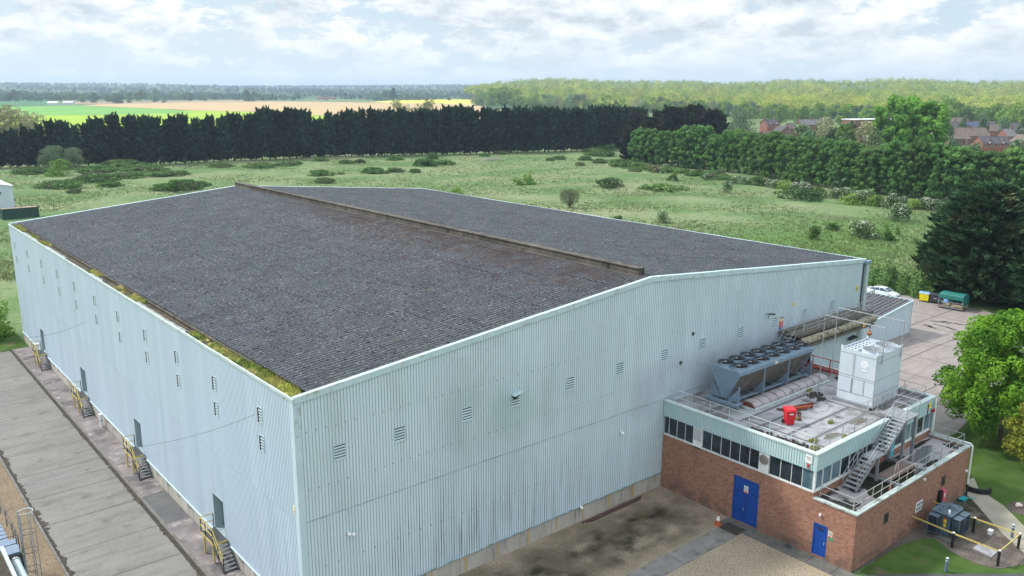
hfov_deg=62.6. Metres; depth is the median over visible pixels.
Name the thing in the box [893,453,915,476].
step handrail
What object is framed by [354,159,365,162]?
bramble patch
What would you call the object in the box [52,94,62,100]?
hedgerow tree
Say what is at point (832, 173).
tree
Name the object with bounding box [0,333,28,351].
verge
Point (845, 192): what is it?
blossom bush
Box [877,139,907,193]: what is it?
tree
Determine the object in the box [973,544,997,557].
concrete slab
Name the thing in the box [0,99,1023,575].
ground
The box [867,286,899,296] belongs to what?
parked car
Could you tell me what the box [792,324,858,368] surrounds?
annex
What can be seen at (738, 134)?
tree
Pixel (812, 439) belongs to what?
roof weeds
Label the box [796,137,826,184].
tree
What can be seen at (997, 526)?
barrier rail
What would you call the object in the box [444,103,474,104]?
pale field
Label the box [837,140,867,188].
tree
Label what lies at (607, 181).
dark shrub
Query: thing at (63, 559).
kerb dirt
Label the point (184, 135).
hedge conifer
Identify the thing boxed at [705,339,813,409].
fluid cooler
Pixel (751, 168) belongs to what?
tree
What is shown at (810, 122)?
brick house
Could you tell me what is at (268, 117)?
hedge conifer
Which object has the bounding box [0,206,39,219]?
shipping container
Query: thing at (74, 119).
field lime
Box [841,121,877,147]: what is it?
pale tree
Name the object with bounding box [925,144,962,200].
tree
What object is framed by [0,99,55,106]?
dark green field
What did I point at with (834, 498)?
roof guardrail
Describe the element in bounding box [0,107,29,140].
pale tree
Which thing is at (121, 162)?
bramble patch
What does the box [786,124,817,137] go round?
hedgerow tree
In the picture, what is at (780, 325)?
warning sign
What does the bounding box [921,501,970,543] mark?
transformer
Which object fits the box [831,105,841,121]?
hedgerow tree
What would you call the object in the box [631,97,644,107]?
pale tree
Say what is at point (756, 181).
shrub
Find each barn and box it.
[47,101,59,104]
[63,101,74,104]
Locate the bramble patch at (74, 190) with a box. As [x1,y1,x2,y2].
[66,188,81,193]
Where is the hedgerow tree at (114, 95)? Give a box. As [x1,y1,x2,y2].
[110,93,120,102]
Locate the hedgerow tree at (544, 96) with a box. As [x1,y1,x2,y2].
[536,94,547,107]
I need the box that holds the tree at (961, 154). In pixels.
[935,145,980,197]
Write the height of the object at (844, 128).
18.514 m
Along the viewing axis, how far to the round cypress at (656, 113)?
405.67 m
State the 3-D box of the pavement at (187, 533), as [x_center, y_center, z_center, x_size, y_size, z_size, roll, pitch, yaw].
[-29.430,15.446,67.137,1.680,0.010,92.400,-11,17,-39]
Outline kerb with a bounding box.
[0,349,209,575]
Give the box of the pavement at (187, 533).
[14,347,244,575]
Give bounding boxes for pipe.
[782,402,812,408]
[794,404,812,408]
[797,315,877,343]
[810,323,874,346]
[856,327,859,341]
[968,486,991,494]
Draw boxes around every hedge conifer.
[0,129,8,167]
[1,129,13,167]
[6,126,25,167]
[17,124,33,166]
[27,128,41,166]
[32,122,48,164]
[42,117,61,163]
[50,119,70,163]
[60,121,72,161]
[69,123,84,164]
[77,121,93,165]
[82,116,104,164]
[90,115,112,162]
[101,112,125,160]
[108,112,128,158]
[117,113,142,159]
[120,114,146,160]
[133,114,155,162]
[142,114,158,163]
[149,115,169,164]
[161,118,177,163]
[165,113,183,163]
[175,111,193,163]
[184,124,199,162]
[190,116,207,162]
[199,116,214,161]
[204,113,220,161]
[215,115,229,160]
[217,113,233,160]
[226,111,242,159]
[234,112,249,159]
[240,113,260,159]
[246,112,264,159]
[254,106,270,159]
[264,105,281,159]
[265,109,285,159]
[276,108,291,158]
[283,106,298,158]
[287,107,308,157]
[297,108,315,157]
[302,109,318,156]
[309,117,323,156]
[316,115,326,156]
[320,109,340,156]
[330,111,346,155]
[337,109,353,155]
[343,107,358,155]
[351,110,366,155]
[358,107,369,155]
[363,106,382,155]
[370,108,384,155]
[375,109,390,155]
[381,106,400,155]
[392,109,407,154]
[393,106,413,154]
[404,110,420,154]
[409,109,422,154]
[414,107,430,154]
[419,107,436,154]
[429,106,443,152]
[434,107,448,154]
[437,103,457,154]
[446,104,462,153]
[452,103,470,153]
[457,103,474,153]
[464,105,482,153]
[471,109,484,153]
[478,106,493,152]
[480,106,495,153]
[487,107,503,152]
[494,109,507,150]
[500,104,514,151]
[503,108,520,151]
[509,105,525,151]
[519,104,532,151]
[523,107,538,151]
[530,108,541,151]
[532,104,547,151]
[538,108,552,151]
[543,105,559,151]
[551,105,565,151]
[556,107,570,150]
[559,108,572,150]
[567,109,580,150]
[569,106,587,150]
[579,108,589,148]
[583,109,594,147]
[587,104,598,146]
[594,105,606,147]
[594,108,612,144]
[602,103,613,144]
[608,105,620,147]
[612,104,623,148]
[618,105,625,148]
[620,105,631,139]
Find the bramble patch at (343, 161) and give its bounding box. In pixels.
[338,159,353,163]
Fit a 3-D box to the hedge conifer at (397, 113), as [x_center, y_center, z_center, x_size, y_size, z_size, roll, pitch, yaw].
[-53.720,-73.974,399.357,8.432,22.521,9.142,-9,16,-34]
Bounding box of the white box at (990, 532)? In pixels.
[987,528,993,534]
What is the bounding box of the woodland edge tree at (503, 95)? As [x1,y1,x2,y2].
[494,86,516,106]
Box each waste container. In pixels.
[919,291,930,302]
[930,292,941,302]
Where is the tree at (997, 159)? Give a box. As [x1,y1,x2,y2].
[980,150,1017,183]
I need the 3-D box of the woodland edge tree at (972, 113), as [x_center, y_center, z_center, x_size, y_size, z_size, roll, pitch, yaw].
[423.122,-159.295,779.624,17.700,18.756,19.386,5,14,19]
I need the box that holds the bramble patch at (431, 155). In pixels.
[426,152,438,158]
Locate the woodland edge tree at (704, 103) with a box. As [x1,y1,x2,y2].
[694,99,708,109]
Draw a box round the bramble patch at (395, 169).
[387,167,405,172]
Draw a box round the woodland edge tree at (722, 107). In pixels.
[719,101,728,116]
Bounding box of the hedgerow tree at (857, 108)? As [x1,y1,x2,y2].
[851,106,860,118]
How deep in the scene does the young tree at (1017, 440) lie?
69.40 m
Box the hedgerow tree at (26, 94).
[22,93,31,100]
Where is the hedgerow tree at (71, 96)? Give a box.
[65,91,75,100]
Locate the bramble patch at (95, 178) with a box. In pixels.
[64,173,121,183]
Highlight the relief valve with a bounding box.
[866,326,872,337]
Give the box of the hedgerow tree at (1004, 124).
[996,116,1010,134]
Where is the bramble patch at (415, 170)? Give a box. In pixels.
[408,168,420,172]
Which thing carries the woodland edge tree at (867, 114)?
on the ground at (8, 287)
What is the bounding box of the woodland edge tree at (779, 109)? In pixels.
[774,104,787,122]
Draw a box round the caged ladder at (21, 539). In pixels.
[17,508,41,575]
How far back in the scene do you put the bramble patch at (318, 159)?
367.34 m
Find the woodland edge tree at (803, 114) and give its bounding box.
[793,107,808,121]
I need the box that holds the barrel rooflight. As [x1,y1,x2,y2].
[739,372,829,411]
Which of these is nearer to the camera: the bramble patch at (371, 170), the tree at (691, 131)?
the bramble patch at (371, 170)
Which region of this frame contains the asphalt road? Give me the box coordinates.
[869,574,1023,575]
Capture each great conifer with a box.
[910,175,1023,305]
[996,219,1023,309]
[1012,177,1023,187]
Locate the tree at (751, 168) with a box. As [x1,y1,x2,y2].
[738,131,761,174]
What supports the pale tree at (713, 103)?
on the ground at (8, 287)
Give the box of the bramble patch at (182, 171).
[173,170,192,175]
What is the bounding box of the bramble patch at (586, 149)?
[581,147,599,151]
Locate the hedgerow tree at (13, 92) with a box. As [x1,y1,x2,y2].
[8,89,20,100]
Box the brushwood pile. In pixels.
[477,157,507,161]
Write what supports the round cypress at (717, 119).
on the ground at (8, 287)
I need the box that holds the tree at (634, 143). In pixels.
[627,127,648,161]
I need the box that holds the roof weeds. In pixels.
[795,380,848,450]
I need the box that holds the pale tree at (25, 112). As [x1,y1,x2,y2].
[19,111,44,142]
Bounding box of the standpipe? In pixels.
[98,413,102,427]
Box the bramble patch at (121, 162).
[99,158,148,166]
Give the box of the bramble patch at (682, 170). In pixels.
[673,168,689,173]
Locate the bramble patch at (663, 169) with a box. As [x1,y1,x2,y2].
[645,164,678,173]
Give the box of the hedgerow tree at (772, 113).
[769,104,778,118]
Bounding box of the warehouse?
[8,182,871,575]
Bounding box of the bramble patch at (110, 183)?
[96,181,124,186]
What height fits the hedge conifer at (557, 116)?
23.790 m
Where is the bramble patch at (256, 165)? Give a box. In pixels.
[240,162,275,168]
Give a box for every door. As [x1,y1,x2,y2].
[39,327,45,352]
[80,366,87,395]
[133,416,143,453]
[212,491,225,537]
[731,474,759,527]
[811,522,827,558]
[839,376,850,391]
[853,379,863,394]
[890,432,895,456]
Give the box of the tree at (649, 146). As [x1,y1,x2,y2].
[637,128,661,163]
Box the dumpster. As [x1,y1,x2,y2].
[938,290,969,310]
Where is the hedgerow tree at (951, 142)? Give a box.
[948,140,960,146]
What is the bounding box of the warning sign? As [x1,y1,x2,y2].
[778,316,783,329]
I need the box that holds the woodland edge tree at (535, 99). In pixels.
[532,93,541,107]
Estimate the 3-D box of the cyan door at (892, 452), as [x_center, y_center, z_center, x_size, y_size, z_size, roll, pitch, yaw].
[28.418,11.709,62.961,0.830,2.030,0.120,-11,17,-39]
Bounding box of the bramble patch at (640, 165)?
[622,161,654,169]
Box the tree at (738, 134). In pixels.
[726,128,753,172]
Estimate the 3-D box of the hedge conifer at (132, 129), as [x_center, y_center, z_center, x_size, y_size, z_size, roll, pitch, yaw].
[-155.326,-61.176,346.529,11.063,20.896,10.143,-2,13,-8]
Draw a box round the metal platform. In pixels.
[0,500,24,568]
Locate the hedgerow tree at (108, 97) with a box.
[103,95,112,102]
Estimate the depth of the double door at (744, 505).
60.88 m
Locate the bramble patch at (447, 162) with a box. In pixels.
[438,159,455,164]
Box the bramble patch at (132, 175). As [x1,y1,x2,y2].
[113,171,148,178]
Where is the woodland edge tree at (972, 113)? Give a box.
[959,106,977,120]
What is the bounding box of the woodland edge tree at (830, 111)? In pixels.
[826,107,834,121]
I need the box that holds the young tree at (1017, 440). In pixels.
[1001,402,1023,462]
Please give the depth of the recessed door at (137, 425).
70.31 m
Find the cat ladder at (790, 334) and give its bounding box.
[778,317,803,340]
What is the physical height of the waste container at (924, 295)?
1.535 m
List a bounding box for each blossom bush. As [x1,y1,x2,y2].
[657,210,669,222]
[700,173,710,179]
[721,180,732,191]
[729,176,740,183]
[739,177,751,184]
[761,179,772,186]
[767,179,781,188]
[787,182,802,192]
[800,183,813,190]
[825,188,841,197]
[836,187,852,197]
[848,220,882,238]
[849,190,869,203]
[863,189,876,198]
[880,193,899,207]
[888,203,911,220]
[899,196,908,205]
[916,197,934,209]
[926,199,945,210]
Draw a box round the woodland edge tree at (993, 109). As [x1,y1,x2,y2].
[983,103,1002,123]
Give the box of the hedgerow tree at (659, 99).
[654,96,663,110]
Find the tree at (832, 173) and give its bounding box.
[826,139,855,187]
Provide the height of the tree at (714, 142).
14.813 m
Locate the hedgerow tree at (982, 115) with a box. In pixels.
[978,113,985,120]
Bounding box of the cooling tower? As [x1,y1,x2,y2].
[832,336,902,410]
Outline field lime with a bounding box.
[0,110,323,128]
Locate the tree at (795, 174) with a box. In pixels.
[785,136,812,181]
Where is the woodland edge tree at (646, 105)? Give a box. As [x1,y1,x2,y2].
[640,102,650,114]
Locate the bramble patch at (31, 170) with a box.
[9,166,51,174]
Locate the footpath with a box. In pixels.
[964,478,1023,551]
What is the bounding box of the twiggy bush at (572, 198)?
[559,188,580,207]
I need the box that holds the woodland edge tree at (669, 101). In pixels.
[662,99,672,109]
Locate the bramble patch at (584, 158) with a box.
[577,156,592,160]
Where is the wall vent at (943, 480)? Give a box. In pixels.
[941,474,945,485]
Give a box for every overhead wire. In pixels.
[21,445,184,485]
[108,412,259,449]
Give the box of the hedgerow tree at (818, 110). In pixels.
[815,108,826,118]
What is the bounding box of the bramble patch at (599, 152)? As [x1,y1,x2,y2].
[582,149,615,156]
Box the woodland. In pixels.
[463,76,1023,113]
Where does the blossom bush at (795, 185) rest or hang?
on the ground at (8, 287)
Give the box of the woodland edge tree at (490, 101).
[484,87,498,105]
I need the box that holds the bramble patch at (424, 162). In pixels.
[413,159,439,166]
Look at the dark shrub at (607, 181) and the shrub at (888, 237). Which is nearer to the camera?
the shrub at (888, 237)
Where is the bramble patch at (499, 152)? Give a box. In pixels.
[494,150,507,153]
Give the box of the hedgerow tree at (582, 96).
[576,94,588,109]
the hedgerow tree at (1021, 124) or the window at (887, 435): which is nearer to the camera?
the window at (887, 435)
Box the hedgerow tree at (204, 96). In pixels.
[201,93,208,100]
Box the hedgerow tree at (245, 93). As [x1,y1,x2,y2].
[242,90,250,100]
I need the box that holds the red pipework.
[803,355,839,375]
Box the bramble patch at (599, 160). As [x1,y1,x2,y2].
[591,158,608,162]
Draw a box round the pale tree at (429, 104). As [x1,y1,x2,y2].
[413,98,435,110]
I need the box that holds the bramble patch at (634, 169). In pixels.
[627,167,641,171]
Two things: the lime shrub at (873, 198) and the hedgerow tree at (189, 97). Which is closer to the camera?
the lime shrub at (873, 198)
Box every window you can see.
[664,416,669,434]
[669,418,676,437]
[677,421,685,440]
[685,424,693,443]
[702,430,711,450]
[711,434,720,454]
[720,437,730,458]
[730,441,739,461]
[739,444,749,465]
[749,448,759,469]
[769,455,780,477]
[780,460,791,481]
[791,464,802,486]
[801,468,813,490]
[815,469,823,490]
[822,464,831,486]
[831,459,841,481]
[840,455,849,476]
[849,450,858,471]
[857,446,866,467]
[867,441,875,460]
[875,437,883,451]
[882,435,888,452]
[894,429,902,447]
[905,423,910,441]
[909,420,917,439]
[916,417,923,435]
[922,413,930,431]
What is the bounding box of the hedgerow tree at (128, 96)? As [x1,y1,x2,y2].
[124,92,134,102]
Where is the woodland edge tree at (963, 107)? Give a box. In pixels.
[949,101,970,119]
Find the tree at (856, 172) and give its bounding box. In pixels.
[850,147,880,191]
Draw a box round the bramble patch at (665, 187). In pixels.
[637,183,689,191]
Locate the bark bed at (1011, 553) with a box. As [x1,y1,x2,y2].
[851,494,1023,572]
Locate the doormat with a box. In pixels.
[719,522,744,534]
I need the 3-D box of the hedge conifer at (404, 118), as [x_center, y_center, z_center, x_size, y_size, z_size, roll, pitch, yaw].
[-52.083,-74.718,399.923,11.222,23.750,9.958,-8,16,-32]
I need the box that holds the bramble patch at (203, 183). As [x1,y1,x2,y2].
[196,180,211,186]
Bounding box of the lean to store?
[863,291,913,340]
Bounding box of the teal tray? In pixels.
[958,495,971,502]
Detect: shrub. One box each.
[0,300,15,338]
[37,145,73,166]
[43,158,72,176]
[61,147,88,167]
[168,179,183,191]
[450,186,465,194]
[512,177,523,185]
[522,173,535,184]
[595,177,623,188]
[612,215,622,219]
[666,175,678,180]
[727,111,758,139]
[747,175,765,185]
[771,187,823,201]
[774,180,791,192]
[808,225,821,238]
[814,186,827,197]
[825,222,839,230]
[836,193,864,205]
[865,194,884,206]
[865,195,879,206]
[882,231,895,240]
[883,221,889,230]
[895,225,900,234]
[903,198,926,208]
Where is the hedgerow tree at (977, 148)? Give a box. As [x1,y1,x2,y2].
[966,142,981,151]
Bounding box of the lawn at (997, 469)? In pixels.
[861,391,1023,574]
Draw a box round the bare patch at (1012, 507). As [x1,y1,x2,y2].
[1006,501,1023,514]
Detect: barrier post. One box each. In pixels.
[950,532,954,547]
[972,517,975,532]
[996,549,1000,565]
[1017,532,1021,548]
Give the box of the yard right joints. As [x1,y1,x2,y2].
[900,310,967,405]
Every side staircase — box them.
[31,340,50,370]
[70,381,93,417]
[123,434,152,480]
[199,513,238,574]
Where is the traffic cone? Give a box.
[713,512,722,526]
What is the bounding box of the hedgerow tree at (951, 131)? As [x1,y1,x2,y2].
[943,121,954,141]
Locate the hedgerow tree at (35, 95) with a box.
[32,93,41,100]
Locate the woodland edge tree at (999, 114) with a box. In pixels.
[994,106,1019,124]
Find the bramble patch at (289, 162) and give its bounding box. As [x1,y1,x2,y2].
[274,160,302,165]
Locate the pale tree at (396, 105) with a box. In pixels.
[390,99,412,111]
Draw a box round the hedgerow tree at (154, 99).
[148,90,160,101]
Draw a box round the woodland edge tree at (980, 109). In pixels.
[976,106,984,120]
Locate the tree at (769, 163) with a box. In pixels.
[756,130,785,177]
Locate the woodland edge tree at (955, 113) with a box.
[934,97,962,117]
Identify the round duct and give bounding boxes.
[11,557,27,575]
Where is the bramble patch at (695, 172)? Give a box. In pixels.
[683,169,703,175]
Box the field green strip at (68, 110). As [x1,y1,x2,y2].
[1,106,193,114]
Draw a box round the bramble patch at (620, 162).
[608,159,632,166]
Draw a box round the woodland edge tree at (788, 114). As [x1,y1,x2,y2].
[783,105,790,118]
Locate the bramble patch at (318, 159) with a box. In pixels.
[311,157,329,161]
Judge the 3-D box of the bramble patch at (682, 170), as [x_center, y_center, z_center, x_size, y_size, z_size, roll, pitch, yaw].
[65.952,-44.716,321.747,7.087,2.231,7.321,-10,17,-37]
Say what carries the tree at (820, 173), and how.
on the ground at (8, 287)
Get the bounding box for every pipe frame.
[818,315,885,390]
[831,307,904,379]
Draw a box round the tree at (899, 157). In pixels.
[889,143,923,195]
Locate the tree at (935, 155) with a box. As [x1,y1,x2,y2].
[915,141,952,198]
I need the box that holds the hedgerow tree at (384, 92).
[379,90,389,98]
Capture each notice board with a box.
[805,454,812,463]
[915,499,922,512]
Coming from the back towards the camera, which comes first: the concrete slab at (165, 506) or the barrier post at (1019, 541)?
the concrete slab at (165, 506)
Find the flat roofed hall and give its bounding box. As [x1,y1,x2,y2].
[841,118,889,134]
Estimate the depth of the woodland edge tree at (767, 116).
804.58 m
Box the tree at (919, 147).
[897,140,932,197]
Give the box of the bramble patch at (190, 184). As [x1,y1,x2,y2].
[167,179,203,190]
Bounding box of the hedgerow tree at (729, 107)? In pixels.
[724,102,733,115]
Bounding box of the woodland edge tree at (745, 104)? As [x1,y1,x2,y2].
[737,101,752,110]
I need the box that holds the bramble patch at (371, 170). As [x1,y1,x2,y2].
[361,167,389,173]
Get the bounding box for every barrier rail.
[912,516,951,533]
[954,534,997,550]
[976,518,1018,534]
[1001,534,1019,550]
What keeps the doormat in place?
on the path at (799, 554)
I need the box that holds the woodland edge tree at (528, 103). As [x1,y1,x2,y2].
[522,97,530,108]
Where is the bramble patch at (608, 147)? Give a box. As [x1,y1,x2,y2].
[595,144,616,150]
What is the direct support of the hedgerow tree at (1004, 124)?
on the ground at (8, 287)
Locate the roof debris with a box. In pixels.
[750,377,901,447]
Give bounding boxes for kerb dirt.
[0,351,204,575]
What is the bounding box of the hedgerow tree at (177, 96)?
[173,92,182,100]
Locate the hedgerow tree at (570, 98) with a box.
[564,94,577,109]
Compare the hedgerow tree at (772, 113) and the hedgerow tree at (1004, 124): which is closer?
the hedgerow tree at (1004, 124)
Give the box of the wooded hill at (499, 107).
[485,86,930,109]
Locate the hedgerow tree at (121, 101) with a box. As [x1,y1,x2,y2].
[115,95,124,102]
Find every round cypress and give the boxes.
[619,126,636,160]
[620,109,646,141]
[635,115,667,158]
[652,109,662,118]
[660,104,687,158]
[683,102,710,138]
[703,107,729,150]
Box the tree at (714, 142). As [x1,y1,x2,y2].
[704,133,726,169]
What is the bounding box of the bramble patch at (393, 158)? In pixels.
[385,156,404,160]
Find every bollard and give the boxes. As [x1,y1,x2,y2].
[944,557,948,571]
[1010,524,1014,537]
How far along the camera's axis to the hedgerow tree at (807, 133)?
352.30 m
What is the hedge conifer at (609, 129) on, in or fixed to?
on the ground at (8, 287)
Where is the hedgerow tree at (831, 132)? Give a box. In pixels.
[822,126,839,154]
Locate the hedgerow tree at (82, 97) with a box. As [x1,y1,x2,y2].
[77,93,85,101]
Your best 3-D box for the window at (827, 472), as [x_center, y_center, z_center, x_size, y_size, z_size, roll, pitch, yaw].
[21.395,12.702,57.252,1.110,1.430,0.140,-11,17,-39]
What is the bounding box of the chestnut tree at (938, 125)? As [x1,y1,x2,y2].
[908,99,951,151]
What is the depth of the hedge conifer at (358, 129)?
390.47 m
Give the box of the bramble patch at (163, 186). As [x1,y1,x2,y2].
[148,183,176,191]
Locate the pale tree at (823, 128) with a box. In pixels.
[814,117,845,144]
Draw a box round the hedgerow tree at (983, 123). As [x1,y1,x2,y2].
[978,116,989,131]
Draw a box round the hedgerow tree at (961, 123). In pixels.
[956,117,968,127]
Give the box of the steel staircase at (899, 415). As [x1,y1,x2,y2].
[842,394,920,492]
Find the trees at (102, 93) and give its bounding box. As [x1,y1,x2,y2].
[0,82,979,101]
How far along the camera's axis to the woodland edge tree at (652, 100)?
1190.72 m
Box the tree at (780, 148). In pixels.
[773,135,799,179]
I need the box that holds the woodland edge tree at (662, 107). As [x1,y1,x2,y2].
[659,102,671,110]
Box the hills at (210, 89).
[0,84,729,98]
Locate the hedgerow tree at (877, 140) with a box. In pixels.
[865,130,884,147]
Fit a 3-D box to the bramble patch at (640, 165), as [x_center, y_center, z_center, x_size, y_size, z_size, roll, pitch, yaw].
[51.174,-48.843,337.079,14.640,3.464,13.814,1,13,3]
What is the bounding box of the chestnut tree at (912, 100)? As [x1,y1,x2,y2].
[890,95,920,135]
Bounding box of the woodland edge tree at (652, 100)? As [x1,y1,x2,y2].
[649,97,655,112]
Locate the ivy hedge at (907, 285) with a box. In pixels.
[867,262,957,303]
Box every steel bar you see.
[582,496,641,522]
[586,497,640,522]
[590,498,640,521]
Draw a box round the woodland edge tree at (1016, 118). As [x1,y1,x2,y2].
[1001,102,1023,122]
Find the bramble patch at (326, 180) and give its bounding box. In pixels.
[313,177,334,183]
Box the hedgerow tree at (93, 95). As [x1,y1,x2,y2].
[88,92,100,102]
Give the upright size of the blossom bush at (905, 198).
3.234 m
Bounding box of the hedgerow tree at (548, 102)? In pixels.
[541,94,556,106]
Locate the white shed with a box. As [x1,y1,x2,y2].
[0,180,14,207]
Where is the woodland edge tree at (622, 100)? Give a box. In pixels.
[619,98,627,107]
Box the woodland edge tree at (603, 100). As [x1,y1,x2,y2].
[595,96,607,106]
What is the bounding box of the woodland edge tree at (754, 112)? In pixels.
[742,106,759,119]
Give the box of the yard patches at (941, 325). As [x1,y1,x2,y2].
[923,321,962,329]
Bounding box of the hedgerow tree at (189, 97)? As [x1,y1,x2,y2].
[185,93,192,100]
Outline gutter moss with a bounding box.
[12,224,302,398]
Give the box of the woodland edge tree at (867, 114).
[857,107,873,118]
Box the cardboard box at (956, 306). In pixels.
[953,304,962,308]
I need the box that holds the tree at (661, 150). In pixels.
[652,130,673,164]
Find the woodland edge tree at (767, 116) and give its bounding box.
[759,107,772,122]
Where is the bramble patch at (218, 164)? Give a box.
[208,162,235,167]
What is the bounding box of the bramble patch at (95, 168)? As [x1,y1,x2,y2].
[71,165,125,173]
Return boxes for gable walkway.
[778,287,876,337]
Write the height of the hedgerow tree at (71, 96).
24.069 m
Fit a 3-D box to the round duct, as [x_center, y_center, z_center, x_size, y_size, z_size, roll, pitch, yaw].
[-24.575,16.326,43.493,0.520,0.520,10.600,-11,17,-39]
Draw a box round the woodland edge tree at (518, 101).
[508,88,525,108]
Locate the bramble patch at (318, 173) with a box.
[307,169,335,176]
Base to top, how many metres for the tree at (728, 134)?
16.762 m
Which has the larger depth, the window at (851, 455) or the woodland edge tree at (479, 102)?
the woodland edge tree at (479, 102)
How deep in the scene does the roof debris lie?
60.50 m
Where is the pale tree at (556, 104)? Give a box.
[552,97,562,109]
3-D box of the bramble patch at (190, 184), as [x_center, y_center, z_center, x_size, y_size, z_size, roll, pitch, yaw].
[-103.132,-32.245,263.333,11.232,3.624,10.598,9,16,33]
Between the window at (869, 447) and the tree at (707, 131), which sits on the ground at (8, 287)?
the tree at (707, 131)
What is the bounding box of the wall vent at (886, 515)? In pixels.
[883,511,888,524]
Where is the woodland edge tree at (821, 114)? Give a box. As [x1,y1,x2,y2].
[810,102,829,121]
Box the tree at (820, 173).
[812,138,840,186]
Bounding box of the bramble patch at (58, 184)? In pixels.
[33,180,84,189]
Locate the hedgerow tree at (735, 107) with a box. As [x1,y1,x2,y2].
[729,104,738,116]
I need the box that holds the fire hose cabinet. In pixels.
[936,489,945,505]
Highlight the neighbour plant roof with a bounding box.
[0,546,16,575]
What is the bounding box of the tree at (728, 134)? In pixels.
[716,129,739,171]
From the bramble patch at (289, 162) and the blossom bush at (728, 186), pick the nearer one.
the blossom bush at (728, 186)
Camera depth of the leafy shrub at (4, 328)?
106.54 m
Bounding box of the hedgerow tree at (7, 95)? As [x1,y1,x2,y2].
[4,93,13,100]
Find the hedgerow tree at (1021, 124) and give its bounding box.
[1015,118,1023,133]
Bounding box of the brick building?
[661,363,971,571]
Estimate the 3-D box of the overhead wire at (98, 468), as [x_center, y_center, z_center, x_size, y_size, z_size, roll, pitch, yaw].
[-28.882,12.510,59.285,12.885,3.906,0.022,2,13,7]
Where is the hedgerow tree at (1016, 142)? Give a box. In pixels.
[1009,139,1023,151]
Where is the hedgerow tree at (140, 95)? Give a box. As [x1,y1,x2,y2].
[133,89,147,101]
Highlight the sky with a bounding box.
[0,0,1023,87]
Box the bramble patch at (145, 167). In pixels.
[119,163,170,171]
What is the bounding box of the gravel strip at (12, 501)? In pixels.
[0,461,65,575]
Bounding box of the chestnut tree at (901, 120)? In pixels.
[869,94,914,147]
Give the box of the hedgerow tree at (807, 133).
[801,127,816,138]
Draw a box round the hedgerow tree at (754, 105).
[750,101,759,113]
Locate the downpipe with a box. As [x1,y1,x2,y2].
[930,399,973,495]
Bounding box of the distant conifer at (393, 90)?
[390,87,397,99]
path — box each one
[626,527,735,575]
[720,517,856,575]
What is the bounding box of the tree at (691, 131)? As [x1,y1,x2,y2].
[674,124,703,167]
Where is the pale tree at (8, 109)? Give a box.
[0,104,46,143]
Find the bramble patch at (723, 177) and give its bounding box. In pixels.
[711,174,732,180]
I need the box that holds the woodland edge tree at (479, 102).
[473,90,485,105]
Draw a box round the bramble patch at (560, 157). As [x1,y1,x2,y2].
[552,155,566,158]
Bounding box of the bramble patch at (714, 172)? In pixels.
[699,170,728,177]
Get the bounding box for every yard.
[0,351,196,575]
[458,486,831,575]
[887,295,1023,436]
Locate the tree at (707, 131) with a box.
[690,124,717,168]
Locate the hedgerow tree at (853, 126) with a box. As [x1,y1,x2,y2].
[849,120,860,138]
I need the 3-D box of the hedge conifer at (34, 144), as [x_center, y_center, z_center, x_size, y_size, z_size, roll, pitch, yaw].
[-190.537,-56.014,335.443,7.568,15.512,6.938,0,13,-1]
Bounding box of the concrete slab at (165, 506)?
[142,490,188,523]
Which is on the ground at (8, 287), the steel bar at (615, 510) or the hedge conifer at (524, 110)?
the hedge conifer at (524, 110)
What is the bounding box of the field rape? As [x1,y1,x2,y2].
[376,99,470,102]
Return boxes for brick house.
[759,117,778,132]
[772,123,791,139]
[785,120,800,136]
[795,117,825,130]
[944,133,970,144]
[950,119,996,127]
[954,125,989,143]
[972,132,1009,151]
[988,125,1000,135]
[995,126,1023,139]
[1008,123,1023,128]
[1009,134,1023,147]
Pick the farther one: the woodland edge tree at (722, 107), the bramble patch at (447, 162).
the woodland edge tree at (722, 107)
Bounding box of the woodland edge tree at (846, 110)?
[834,103,854,124]
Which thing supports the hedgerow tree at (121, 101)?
on the ground at (8, 287)
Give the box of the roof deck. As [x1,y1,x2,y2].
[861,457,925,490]
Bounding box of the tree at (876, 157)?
[862,145,894,193]
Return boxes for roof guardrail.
[673,389,814,450]
[816,408,878,450]
[819,485,854,510]
[853,462,916,510]
[861,385,905,417]
[896,379,925,407]
[916,425,964,473]
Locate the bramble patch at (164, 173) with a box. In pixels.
[144,171,185,177]
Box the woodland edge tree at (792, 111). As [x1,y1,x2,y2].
[789,108,795,119]
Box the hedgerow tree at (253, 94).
[249,91,258,100]
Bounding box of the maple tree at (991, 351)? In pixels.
[931,308,1023,441]
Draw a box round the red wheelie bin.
[781,406,796,424]
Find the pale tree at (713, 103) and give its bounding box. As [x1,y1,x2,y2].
[707,100,715,111]
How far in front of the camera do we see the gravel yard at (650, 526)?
57.74 m
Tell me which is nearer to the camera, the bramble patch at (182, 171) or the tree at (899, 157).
the tree at (899, 157)

